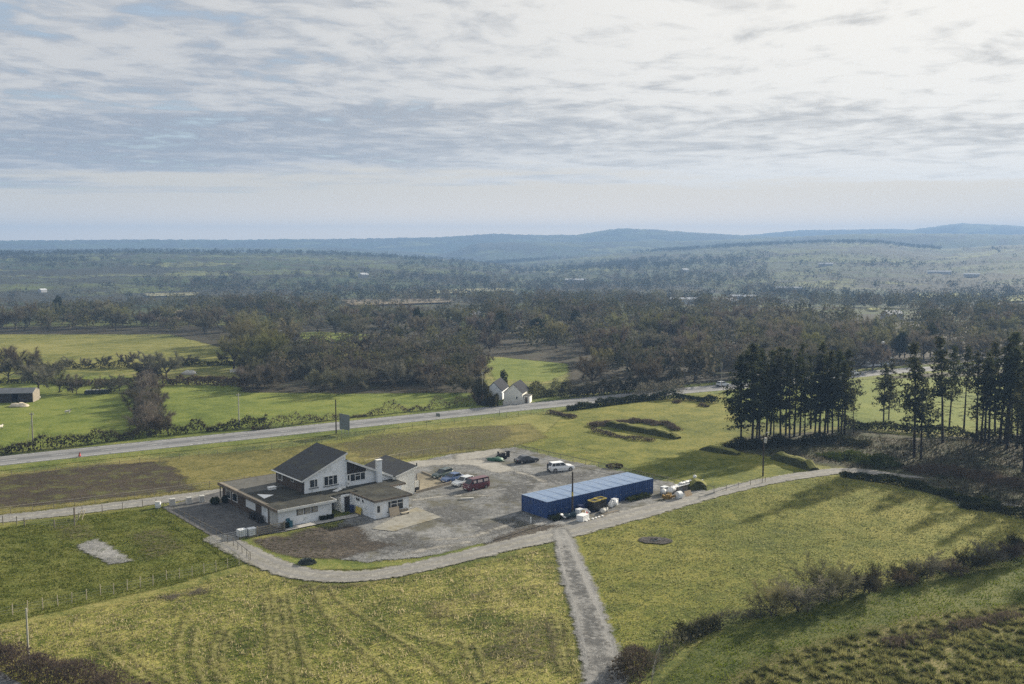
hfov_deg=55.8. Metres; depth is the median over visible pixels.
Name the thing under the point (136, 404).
bare scrub tree
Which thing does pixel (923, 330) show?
bare tree
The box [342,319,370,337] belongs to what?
bare tree
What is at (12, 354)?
bare tree
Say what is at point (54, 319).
bare tree
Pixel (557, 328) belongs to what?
bare tree
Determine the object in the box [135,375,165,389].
bare scrub tree
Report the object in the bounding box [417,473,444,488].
shingle bed
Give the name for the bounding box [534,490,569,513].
shipping container
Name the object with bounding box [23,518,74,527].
wire fence
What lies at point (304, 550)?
muddy plot
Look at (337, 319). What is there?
bare tree
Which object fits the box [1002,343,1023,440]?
pine tree
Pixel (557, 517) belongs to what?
weeds
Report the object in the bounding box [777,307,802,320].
bare tree
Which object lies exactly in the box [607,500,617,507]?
white bulk sacks
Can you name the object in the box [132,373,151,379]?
bare scrub tree
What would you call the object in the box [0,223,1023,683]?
terrain
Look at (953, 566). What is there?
hawthorn bush
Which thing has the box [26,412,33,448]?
utility pole
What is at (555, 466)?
sport utility car
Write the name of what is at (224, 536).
metal gate
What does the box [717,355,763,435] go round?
pine tree
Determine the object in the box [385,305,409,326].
bare tree
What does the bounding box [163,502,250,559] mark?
railing
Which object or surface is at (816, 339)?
bare tree
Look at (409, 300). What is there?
field
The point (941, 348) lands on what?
bare tree
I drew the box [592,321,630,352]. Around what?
bare tree
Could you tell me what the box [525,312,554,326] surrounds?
bare tree
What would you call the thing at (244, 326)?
bare tree
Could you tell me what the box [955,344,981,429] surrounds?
pine tree
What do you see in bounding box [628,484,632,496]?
door
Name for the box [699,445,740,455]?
hedge bank
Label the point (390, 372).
bare scrub tree
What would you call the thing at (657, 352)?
bare tree
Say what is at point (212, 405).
meadow
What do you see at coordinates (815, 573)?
hawthorn bush
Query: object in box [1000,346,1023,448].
pine tree
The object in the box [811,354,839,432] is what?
pine tree
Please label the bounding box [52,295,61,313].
evergreen tree
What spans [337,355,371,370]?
bare scrub tree
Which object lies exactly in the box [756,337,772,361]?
bare tree
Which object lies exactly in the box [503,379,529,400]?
cottage
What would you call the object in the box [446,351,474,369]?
bare scrub tree
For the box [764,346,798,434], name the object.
pine tree
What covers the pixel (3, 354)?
bare tree
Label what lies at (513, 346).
wood floor
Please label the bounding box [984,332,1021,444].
pine tree
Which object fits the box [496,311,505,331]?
evergreen tree
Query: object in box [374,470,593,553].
worn gravel
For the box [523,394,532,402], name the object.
lean to
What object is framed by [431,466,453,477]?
estate car
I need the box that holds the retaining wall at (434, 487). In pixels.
[416,471,451,492]
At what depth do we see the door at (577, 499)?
149.06 m
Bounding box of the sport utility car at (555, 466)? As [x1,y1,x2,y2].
[547,461,574,471]
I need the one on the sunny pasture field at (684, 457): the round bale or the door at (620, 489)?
the round bale
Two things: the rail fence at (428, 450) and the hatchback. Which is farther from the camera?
the hatchback
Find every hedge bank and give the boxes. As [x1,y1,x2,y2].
[603,420,680,439]
[680,478,706,490]
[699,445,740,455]
[770,451,819,470]
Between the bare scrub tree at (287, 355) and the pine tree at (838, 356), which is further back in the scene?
the bare scrub tree at (287, 355)
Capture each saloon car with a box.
[440,472,462,482]
[514,455,538,463]
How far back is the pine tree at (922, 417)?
184.23 m
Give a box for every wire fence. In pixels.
[1,516,24,524]
[3,435,341,475]
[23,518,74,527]
[77,499,149,519]
[341,407,562,436]
[651,643,660,683]
[718,477,765,490]
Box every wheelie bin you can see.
[251,512,256,519]
[257,515,263,523]
[286,518,292,526]
[349,504,353,512]
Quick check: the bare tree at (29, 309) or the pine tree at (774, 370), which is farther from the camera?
the bare tree at (29, 309)
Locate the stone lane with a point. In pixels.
(261, 559)
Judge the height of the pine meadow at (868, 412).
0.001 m
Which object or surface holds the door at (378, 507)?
in the clubhouse
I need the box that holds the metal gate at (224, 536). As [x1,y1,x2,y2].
[212,530,238,542]
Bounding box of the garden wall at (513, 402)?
[503,400,523,404]
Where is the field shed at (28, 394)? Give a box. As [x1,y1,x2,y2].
[0,387,39,402]
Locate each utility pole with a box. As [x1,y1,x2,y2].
[25,608,29,654]
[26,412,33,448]
[236,393,239,428]
[335,399,336,433]
[571,471,572,511]
[760,432,768,476]
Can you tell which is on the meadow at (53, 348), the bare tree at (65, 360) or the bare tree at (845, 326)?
the bare tree at (65, 360)
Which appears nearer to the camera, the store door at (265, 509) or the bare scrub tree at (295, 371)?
the store door at (265, 509)
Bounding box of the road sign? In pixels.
[339,413,349,434]
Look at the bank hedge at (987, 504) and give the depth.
148.99 m
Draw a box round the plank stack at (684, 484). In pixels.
[675,479,702,491]
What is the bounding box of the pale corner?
[454,449,502,460]
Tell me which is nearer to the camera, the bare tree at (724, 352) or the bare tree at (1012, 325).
the bare tree at (724, 352)
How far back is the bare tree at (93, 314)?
480.49 m
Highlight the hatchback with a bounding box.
[716,381,728,385]
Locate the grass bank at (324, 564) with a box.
[241,540,483,569]
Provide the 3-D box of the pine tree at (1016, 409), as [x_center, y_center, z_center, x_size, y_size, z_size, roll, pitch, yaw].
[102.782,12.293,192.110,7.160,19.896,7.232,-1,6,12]
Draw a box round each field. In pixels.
[0,549,583,683]
[146,292,197,295]
[342,298,451,304]
[429,288,513,293]
[509,393,1023,681]
[659,564,1023,683]
[725,604,1023,683]
[999,295,1023,300]
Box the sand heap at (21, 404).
[7,402,28,406]
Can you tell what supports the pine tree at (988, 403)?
on the pine floor at (867, 433)
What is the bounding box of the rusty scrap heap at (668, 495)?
[662,492,675,499]
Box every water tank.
[236,528,247,537]
[246,527,256,536]
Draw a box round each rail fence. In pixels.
[0,476,249,512]
[367,442,474,459]
[515,444,713,488]
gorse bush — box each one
[607,642,656,683]
[672,613,723,643]
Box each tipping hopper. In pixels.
[587,498,600,512]
[595,496,606,508]
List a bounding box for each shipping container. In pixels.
[521,492,557,518]
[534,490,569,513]
[545,487,580,512]
[556,485,591,508]
[568,483,602,498]
[578,481,612,504]
[588,478,622,500]
[598,476,633,499]
[609,474,643,496]
[619,472,652,493]
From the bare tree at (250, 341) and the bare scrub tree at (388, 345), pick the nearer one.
the bare tree at (250, 341)
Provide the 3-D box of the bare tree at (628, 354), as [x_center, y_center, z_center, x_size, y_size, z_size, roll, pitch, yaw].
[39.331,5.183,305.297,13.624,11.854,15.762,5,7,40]
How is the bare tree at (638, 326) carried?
on the wood floor at (513, 346)
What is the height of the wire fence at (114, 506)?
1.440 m
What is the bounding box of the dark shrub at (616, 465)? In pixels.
[605,463,622,467]
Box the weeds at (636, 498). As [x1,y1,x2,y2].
[625,492,651,501]
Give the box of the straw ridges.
[91,586,580,683]
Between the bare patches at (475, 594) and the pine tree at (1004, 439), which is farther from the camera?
the pine tree at (1004, 439)
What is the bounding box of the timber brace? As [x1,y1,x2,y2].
[73,507,84,519]
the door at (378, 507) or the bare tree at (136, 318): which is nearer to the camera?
the door at (378, 507)
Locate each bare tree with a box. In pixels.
[0,306,24,329]
[0,345,16,366]
[0,358,25,381]
[2,346,41,377]
[14,301,39,324]
[14,359,64,389]
[20,310,36,326]
[30,355,69,377]
[31,308,52,324]
[36,310,60,328]
[45,368,71,391]
[53,372,91,392]
[59,356,73,364]
[62,376,86,393]
[77,310,96,326]
[79,357,91,363]
[81,306,104,324]
[83,376,106,389]
[92,299,114,321]
[95,356,111,366]
[95,374,123,393]
[99,304,132,326]
[103,310,128,330]
[109,374,130,390]
[114,307,138,325]
[115,352,139,366]
[128,310,147,324]
[132,312,155,325]
[135,350,154,362]
[138,311,156,328]
[141,308,163,325]
[145,348,184,375]
[158,305,176,318]
[170,304,205,323]
[175,305,200,326]
[180,354,191,364]
[181,311,218,333]
[203,307,224,327]
[216,351,228,363]
[217,335,248,368]
[223,310,245,326]
[224,318,273,355]
[230,324,262,350]
[231,333,264,357]
[232,308,280,326]
[233,327,291,360]
[236,308,261,317]
[236,325,284,358]
[246,318,272,333]
[251,318,281,332]
[269,327,297,347]
[271,315,290,325]
[271,316,305,339]
[274,306,309,324]
[281,327,300,341]
[296,302,312,309]
[300,299,320,314]
[305,316,326,331]
[324,313,340,328]
[324,313,352,333]
[334,305,349,313]
[339,305,360,318]
[340,317,368,335]
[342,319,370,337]
[357,302,372,316]
[370,307,397,324]
[371,312,393,334]
[381,323,403,337]
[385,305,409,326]
[389,324,416,336]
[399,303,421,325]
[407,313,437,337]
[421,316,439,333]
[433,316,453,329]
[450,308,465,324]
[455,323,474,333]
[465,310,494,331]
[475,320,499,333]
[477,317,499,330]
[477,330,500,347]
[478,327,499,339]
[478,330,507,351]
[479,307,511,327]
[494,318,512,335]
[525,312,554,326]
[539,320,569,348]
[543,307,564,321]
[572,314,601,331]
[573,331,596,354]
[574,355,612,382]
[580,337,611,355]
[588,346,614,377]
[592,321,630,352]
[603,311,633,331]
[605,323,635,340]
[606,340,640,357]
[616,343,656,374]
[626,319,637,333]
[628,355,663,381]
[633,319,659,334]
[637,328,672,351]
[638,312,679,341]
[640,342,670,360]
[642,308,675,317]
[651,306,673,318]
[657,313,690,343]
[661,349,686,369]
[664,318,691,341]
[669,309,687,318]
[671,329,708,350]
[675,340,723,381]
[679,351,716,378]
[684,330,715,354]
[688,316,723,332]
[694,315,709,327]
[701,308,726,319]
[707,331,730,349]
[709,317,740,338]
[711,341,739,368]
[713,306,741,326]
[724,310,758,332]
[732,333,760,347]
[732,340,762,352]
[734,306,758,319]
[734,342,770,372]
[738,303,762,316]
[755,319,786,333]
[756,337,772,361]
[760,333,802,352]
[763,324,800,344]
[766,317,791,327]
[766,342,798,365]
[768,312,799,324]
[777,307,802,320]
[778,319,807,332]
[778,342,810,363]
[795,328,825,349]
[795,336,847,368]
[796,311,819,327]
[804,318,832,342]
[809,315,832,326]
[823,342,863,360]
[825,333,851,349]
[829,323,866,340]
[829,336,871,362]
[831,322,868,339]
[837,315,873,330]
[842,352,871,371]
[844,331,875,353]
[854,326,892,344]
[857,340,887,370]
[865,321,914,336]
[868,346,895,367]
[872,314,906,334]
[889,332,910,357]
[905,328,941,360]
[907,323,942,338]
[922,337,956,356]
[928,314,955,336]
[939,316,968,339]
[948,337,974,357]
[959,326,992,339]
[969,316,1009,332]
[971,336,1000,350]
[993,327,1023,352]
[1002,315,1023,332]
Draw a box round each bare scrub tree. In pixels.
[119,386,143,399]
[119,389,153,406]
[120,408,155,429]
[126,380,154,393]
[128,361,153,375]
[128,398,158,411]
[129,405,158,417]
[130,377,146,387]
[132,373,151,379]
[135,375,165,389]
[135,390,169,405]
[136,374,158,382]
[136,386,168,400]
[138,367,163,379]
[143,413,174,432]
[147,402,167,409]
[152,408,177,419]
[234,362,275,387]
[237,357,264,370]
[241,365,286,389]
[262,367,290,385]
[272,347,299,364]
[282,344,306,359]
[287,343,321,359]
[287,364,298,376]
[294,360,321,377]
[303,365,338,390]
[325,364,379,393]
[332,368,355,386]
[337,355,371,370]
[337,362,369,381]
[346,335,377,350]
[370,358,414,380]
[372,362,413,386]
[376,340,406,352]
[391,337,423,348]
[404,356,427,376]
[406,365,435,382]
[414,357,447,372]
[415,362,456,384]
[416,371,449,390]
[417,337,448,354]
[425,352,452,362]
[445,373,475,392]
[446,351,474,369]
[459,352,494,369]
[464,360,492,377]
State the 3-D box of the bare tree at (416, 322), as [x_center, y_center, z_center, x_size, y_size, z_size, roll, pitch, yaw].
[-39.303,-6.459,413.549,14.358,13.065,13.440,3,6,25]
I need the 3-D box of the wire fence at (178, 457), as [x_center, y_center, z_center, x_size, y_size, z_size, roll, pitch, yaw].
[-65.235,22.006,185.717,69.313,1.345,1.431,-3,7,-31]
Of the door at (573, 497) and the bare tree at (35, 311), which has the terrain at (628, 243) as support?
the bare tree at (35, 311)
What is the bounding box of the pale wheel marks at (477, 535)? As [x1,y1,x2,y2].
[412,471,546,552]
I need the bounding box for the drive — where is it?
[0,488,222,521]
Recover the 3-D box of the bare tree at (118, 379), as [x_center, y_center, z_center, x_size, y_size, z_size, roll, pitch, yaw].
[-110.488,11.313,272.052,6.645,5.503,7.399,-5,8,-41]
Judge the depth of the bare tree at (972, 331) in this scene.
385.75 m
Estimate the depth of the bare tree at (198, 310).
505.27 m
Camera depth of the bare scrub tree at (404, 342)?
353.04 m
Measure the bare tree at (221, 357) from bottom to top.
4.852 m
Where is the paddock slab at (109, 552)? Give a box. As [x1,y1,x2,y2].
[77,539,133,563]
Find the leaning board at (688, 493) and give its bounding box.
[684,490,691,496]
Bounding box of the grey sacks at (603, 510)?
[600,507,607,512]
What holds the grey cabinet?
on the car park
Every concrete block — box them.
[169,497,175,505]
[186,496,191,503]
[199,494,204,501]
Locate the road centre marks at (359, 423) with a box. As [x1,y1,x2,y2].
[2,370,902,460]
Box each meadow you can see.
[0,334,241,371]
[0,375,477,451]
[486,358,568,381]
[725,376,1020,433]
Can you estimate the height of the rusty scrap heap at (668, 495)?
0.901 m
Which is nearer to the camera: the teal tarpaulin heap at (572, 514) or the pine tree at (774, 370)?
the teal tarpaulin heap at (572, 514)
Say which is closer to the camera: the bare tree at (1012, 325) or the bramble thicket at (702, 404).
the bramble thicket at (702, 404)
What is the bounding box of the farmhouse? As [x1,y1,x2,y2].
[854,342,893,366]
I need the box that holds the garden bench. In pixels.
[400,508,409,514]
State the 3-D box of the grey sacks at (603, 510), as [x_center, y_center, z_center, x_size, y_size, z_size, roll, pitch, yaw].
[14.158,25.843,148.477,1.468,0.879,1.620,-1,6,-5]
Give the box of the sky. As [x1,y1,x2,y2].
[0,0,1023,240]
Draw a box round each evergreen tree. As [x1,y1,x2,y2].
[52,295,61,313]
[412,307,423,334]
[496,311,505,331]
[499,369,507,383]
[530,318,544,337]
[568,309,581,321]
[894,332,914,357]
[920,322,938,356]
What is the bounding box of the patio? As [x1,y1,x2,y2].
[372,507,440,530]
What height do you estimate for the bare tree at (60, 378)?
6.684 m
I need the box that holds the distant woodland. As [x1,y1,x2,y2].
[0,239,1023,386]
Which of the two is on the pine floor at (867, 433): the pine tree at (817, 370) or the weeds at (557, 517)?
the pine tree at (817, 370)
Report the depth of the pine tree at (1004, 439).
199.58 m
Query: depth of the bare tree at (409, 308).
490.89 m
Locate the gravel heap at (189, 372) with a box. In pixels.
[181,370,196,373]
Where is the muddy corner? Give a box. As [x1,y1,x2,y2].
[484,524,561,545]
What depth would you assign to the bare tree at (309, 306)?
512.14 m
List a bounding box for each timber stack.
[584,515,605,521]
[598,510,619,515]
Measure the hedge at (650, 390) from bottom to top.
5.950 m
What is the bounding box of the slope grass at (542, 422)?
[303,410,567,445]
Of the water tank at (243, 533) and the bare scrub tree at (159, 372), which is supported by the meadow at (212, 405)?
the bare scrub tree at (159, 372)
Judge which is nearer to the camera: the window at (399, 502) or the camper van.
the window at (399, 502)
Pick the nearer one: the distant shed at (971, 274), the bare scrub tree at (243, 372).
the bare scrub tree at (243, 372)
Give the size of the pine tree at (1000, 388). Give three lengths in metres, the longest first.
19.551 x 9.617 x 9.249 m
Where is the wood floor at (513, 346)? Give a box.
[0,319,1023,393]
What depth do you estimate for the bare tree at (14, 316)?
467.18 m
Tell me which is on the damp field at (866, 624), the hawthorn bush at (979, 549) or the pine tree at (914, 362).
the hawthorn bush at (979, 549)
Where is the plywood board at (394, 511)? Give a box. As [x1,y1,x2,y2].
[389,506,399,516]
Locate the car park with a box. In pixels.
[322,447,705,562]
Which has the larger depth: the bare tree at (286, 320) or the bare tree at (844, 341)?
the bare tree at (286, 320)
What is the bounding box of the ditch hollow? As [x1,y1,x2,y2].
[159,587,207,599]
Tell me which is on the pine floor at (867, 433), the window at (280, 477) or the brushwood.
the brushwood
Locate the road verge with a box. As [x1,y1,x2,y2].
[0,361,1022,470]
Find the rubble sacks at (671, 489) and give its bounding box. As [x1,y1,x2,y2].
[660,486,675,493]
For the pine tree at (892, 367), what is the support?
on the pine meadow at (868, 412)
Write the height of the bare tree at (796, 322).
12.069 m
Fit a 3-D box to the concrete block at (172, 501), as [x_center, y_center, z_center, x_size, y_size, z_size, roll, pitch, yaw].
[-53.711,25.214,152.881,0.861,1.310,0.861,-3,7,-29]
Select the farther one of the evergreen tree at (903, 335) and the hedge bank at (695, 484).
the evergreen tree at (903, 335)
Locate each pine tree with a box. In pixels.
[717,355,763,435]
[718,342,777,442]
[740,359,781,439]
[748,348,776,438]
[760,359,784,434]
[761,349,786,435]
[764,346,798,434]
[764,347,800,435]
[768,365,784,435]
[780,353,804,438]
[786,349,813,436]
[792,341,815,435]
[794,373,823,434]
[797,342,831,432]
[798,355,816,428]
[800,359,829,433]
[810,348,843,435]
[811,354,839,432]
[824,363,841,435]
[826,348,856,431]
[829,360,860,433]
[834,349,865,433]
[847,386,860,433]
[871,362,899,421]
[881,358,902,419]
[891,342,939,457]
[899,366,941,458]
[924,335,964,442]
[943,343,967,426]
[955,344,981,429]
[957,348,987,442]
[967,360,1014,444]
[969,359,1002,442]
[972,348,999,443]
[981,339,1006,436]
[982,331,1023,448]
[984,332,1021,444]
[994,346,1023,443]
[994,359,1019,430]
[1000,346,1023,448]
[1001,371,1023,471]
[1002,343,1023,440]
[1011,362,1023,437]
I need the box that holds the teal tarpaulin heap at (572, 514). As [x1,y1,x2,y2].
[563,511,576,517]
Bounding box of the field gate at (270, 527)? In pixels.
[256,521,284,535]
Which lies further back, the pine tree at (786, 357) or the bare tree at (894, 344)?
the bare tree at (894, 344)
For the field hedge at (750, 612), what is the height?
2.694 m
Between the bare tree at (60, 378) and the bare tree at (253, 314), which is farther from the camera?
the bare tree at (253, 314)
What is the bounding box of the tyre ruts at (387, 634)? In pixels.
[86,452,616,683]
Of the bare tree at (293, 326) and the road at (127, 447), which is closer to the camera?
the road at (127, 447)
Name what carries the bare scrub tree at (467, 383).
on the wood floor at (513, 346)
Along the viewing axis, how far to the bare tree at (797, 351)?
322.25 m
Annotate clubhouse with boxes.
[217,442,417,527]
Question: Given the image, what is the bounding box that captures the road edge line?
[1,364,974,464]
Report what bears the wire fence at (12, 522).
on the paddock at (102, 578)
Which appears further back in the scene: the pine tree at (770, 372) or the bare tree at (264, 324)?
the bare tree at (264, 324)
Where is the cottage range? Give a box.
[488,377,508,399]
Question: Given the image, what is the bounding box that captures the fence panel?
[414,480,419,491]
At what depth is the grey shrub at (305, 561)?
124.51 m
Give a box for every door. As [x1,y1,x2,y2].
[263,507,267,522]
[269,510,277,527]
[344,496,349,511]
[347,474,349,486]
[376,504,381,518]
[548,502,551,516]
[552,501,556,515]
[559,499,563,512]
[564,498,568,513]
[571,497,574,510]
[575,496,579,508]
[582,494,585,507]
[586,493,590,507]
[603,490,607,503]
[608,488,611,501]
[614,487,617,497]
[618,486,622,500]
[624,485,628,499]
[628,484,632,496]
[634,483,638,496]
[638,482,642,494]
[644,480,647,493]
[648,479,652,493]
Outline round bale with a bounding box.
[674,491,682,498]
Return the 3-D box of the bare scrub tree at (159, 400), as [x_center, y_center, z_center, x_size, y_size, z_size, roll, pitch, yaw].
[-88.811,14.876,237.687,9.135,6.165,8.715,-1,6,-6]
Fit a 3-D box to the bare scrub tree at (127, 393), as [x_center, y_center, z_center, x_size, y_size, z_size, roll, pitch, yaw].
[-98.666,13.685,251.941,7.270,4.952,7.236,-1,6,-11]
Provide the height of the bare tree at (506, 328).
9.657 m
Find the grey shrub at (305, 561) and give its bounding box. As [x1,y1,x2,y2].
[297,558,316,564]
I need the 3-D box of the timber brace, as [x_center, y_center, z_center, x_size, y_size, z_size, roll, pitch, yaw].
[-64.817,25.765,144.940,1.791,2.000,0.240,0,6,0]
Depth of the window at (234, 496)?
151.78 m
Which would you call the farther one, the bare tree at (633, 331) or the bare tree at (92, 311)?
the bare tree at (92, 311)
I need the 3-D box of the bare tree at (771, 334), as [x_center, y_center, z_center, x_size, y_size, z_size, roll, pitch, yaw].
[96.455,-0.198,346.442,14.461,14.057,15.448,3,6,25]
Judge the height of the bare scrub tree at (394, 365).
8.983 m
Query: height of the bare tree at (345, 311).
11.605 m
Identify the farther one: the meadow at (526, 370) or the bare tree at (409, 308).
the bare tree at (409, 308)
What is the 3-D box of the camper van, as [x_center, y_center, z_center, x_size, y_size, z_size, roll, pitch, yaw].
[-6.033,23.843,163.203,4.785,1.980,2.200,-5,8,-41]
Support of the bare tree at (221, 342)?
on the wood floor at (513, 346)
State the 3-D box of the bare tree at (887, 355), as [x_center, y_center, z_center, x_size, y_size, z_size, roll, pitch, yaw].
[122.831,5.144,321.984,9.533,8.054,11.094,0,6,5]
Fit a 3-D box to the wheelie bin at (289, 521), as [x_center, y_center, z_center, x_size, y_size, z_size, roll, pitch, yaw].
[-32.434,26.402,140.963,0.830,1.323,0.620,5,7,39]
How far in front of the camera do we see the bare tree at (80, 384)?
267.39 m
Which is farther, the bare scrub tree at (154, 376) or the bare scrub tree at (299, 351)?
the bare scrub tree at (299, 351)
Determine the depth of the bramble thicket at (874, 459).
182.74 m
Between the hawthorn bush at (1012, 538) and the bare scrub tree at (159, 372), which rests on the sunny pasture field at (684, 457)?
the hawthorn bush at (1012, 538)
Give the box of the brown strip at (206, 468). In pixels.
[0,424,544,513]
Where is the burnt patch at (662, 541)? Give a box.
[639,536,672,543]
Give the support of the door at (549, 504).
in the shipping container at (540, 505)
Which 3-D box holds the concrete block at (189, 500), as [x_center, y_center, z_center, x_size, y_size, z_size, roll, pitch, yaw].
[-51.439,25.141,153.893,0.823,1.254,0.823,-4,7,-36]
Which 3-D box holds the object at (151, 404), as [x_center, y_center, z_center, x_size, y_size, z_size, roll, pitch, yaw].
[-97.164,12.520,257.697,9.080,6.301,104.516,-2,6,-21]
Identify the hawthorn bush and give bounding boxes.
[740,578,790,616]
[766,570,844,612]
[784,549,852,601]
[821,562,866,598]
[842,560,887,594]
[888,559,929,578]
[888,565,922,586]
[902,550,947,577]
[938,557,971,577]
[953,542,997,568]
[967,534,1009,564]
[993,538,1023,558]
[1001,531,1023,550]
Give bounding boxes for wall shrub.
[281,522,289,528]
[319,514,333,520]
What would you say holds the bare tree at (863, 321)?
on the wood floor at (513, 346)
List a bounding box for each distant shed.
[565,278,585,283]
[670,297,697,303]
[729,294,755,300]
[776,286,801,290]
[818,263,832,266]
[927,270,950,274]
[964,273,979,276]
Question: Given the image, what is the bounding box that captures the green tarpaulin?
[486,456,503,461]
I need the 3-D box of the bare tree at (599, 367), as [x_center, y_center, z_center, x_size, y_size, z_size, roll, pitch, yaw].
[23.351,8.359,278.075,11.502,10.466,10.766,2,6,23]
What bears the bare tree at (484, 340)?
on the wood floor at (513, 346)
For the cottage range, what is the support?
on the terrain at (628, 243)
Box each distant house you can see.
[38,288,46,291]
[358,273,368,277]
[880,310,903,319]
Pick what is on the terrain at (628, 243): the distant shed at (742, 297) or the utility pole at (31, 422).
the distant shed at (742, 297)
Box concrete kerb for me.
[460,497,473,499]
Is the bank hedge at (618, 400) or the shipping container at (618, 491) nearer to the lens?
the shipping container at (618, 491)
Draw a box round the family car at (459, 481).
[451,474,473,486]
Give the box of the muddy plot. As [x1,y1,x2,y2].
[253,525,395,558]
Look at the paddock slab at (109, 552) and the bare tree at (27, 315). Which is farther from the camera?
the bare tree at (27, 315)
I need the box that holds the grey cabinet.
[575,508,582,516]
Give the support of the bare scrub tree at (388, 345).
on the wood floor at (513, 346)
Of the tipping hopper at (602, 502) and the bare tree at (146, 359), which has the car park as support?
the tipping hopper at (602, 502)
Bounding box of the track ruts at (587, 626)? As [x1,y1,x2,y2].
[563,546,613,683]
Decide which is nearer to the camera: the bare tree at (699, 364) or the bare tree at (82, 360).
the bare tree at (699, 364)
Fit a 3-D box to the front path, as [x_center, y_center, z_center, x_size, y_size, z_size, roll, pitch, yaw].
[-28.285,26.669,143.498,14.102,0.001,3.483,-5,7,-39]
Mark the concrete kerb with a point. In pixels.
(469, 498)
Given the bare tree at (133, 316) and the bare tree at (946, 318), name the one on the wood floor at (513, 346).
the bare tree at (946, 318)
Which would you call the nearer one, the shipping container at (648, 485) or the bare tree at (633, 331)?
the shipping container at (648, 485)
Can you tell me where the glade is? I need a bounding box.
[299,332,374,341]
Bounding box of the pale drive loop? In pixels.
[408,458,513,472]
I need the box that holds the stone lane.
[203,468,922,581]
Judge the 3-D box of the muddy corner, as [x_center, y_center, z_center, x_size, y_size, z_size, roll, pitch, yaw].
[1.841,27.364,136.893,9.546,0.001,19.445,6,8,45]
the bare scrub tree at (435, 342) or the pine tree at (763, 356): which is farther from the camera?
the bare scrub tree at (435, 342)
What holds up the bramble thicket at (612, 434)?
on the sunny pasture field at (684, 457)
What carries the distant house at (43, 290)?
on the terrain at (628, 243)
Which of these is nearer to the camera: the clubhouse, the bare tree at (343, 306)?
the clubhouse
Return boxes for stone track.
[551,528,629,683]
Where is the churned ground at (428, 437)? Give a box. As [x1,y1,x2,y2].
[341,425,510,457]
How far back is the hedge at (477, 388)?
251.47 m
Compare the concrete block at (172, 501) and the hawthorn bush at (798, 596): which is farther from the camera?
the concrete block at (172, 501)
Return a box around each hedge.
[0,359,239,370]
[0,375,137,384]
[0,413,268,455]
[0,635,161,683]
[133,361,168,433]
[160,373,249,386]
[251,391,483,430]
[470,376,498,406]
[526,378,560,399]
[556,367,686,397]
[566,389,719,410]
[632,378,686,396]
[641,536,1023,673]
[839,469,1003,508]
[840,416,1020,440]
[956,499,1023,518]
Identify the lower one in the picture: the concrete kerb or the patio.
the patio
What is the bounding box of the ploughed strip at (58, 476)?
[0,461,198,507]
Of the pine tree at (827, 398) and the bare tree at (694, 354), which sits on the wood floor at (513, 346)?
the bare tree at (694, 354)
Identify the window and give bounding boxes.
[226,489,230,498]
[232,492,237,502]
[278,473,282,480]
[309,479,318,488]
[323,474,338,486]
[350,472,365,481]
[387,498,403,512]
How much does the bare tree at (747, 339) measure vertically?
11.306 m
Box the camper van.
[463,475,489,490]
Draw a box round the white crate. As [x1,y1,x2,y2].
[576,513,588,521]
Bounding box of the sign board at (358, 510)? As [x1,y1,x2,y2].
[355,506,361,514]
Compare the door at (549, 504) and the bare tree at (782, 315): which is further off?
the bare tree at (782, 315)
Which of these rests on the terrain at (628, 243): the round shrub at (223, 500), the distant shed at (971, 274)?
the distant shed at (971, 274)
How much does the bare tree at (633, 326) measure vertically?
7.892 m
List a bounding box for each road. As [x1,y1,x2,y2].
[0,363,1001,465]
[0,672,20,683]
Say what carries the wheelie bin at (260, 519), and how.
on the yard at (225, 518)
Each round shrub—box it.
[209,496,219,504]
[221,496,227,502]
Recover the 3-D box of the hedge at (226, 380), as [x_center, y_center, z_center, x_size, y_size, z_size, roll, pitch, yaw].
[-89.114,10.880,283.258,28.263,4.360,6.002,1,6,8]
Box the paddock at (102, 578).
[0,506,246,623]
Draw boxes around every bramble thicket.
[545,409,577,417]
[587,416,662,426]
[588,427,654,441]
[660,420,683,430]
[698,403,709,406]
[720,429,871,450]
[815,447,903,468]
[877,607,1023,649]
[902,461,1023,491]
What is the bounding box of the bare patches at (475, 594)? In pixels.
[58,471,564,672]
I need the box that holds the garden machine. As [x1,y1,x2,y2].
[496,451,506,458]
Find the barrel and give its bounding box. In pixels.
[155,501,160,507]
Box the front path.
[283,514,358,529]
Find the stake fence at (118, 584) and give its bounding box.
[4,553,248,614]
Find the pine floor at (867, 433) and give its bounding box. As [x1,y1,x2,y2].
[736,429,1023,512]
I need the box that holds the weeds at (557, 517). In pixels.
[547,512,565,520]
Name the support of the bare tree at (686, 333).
on the wood floor at (513, 346)
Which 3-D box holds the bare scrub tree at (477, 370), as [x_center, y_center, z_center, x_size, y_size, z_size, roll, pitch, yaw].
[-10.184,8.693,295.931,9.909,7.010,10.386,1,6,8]
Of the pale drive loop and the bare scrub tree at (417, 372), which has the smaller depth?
the pale drive loop
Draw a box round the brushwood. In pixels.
[738,432,1023,508]
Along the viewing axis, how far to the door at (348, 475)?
152.89 m
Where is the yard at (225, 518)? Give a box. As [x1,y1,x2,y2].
[162,491,303,537]
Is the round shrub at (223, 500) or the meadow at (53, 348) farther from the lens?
the meadow at (53, 348)
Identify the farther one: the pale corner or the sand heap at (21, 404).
the sand heap at (21, 404)
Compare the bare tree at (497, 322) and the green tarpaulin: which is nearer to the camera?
the green tarpaulin
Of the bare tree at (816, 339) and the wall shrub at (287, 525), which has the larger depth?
the bare tree at (816, 339)
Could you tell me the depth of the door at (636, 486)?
157.38 m
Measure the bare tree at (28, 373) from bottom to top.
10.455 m

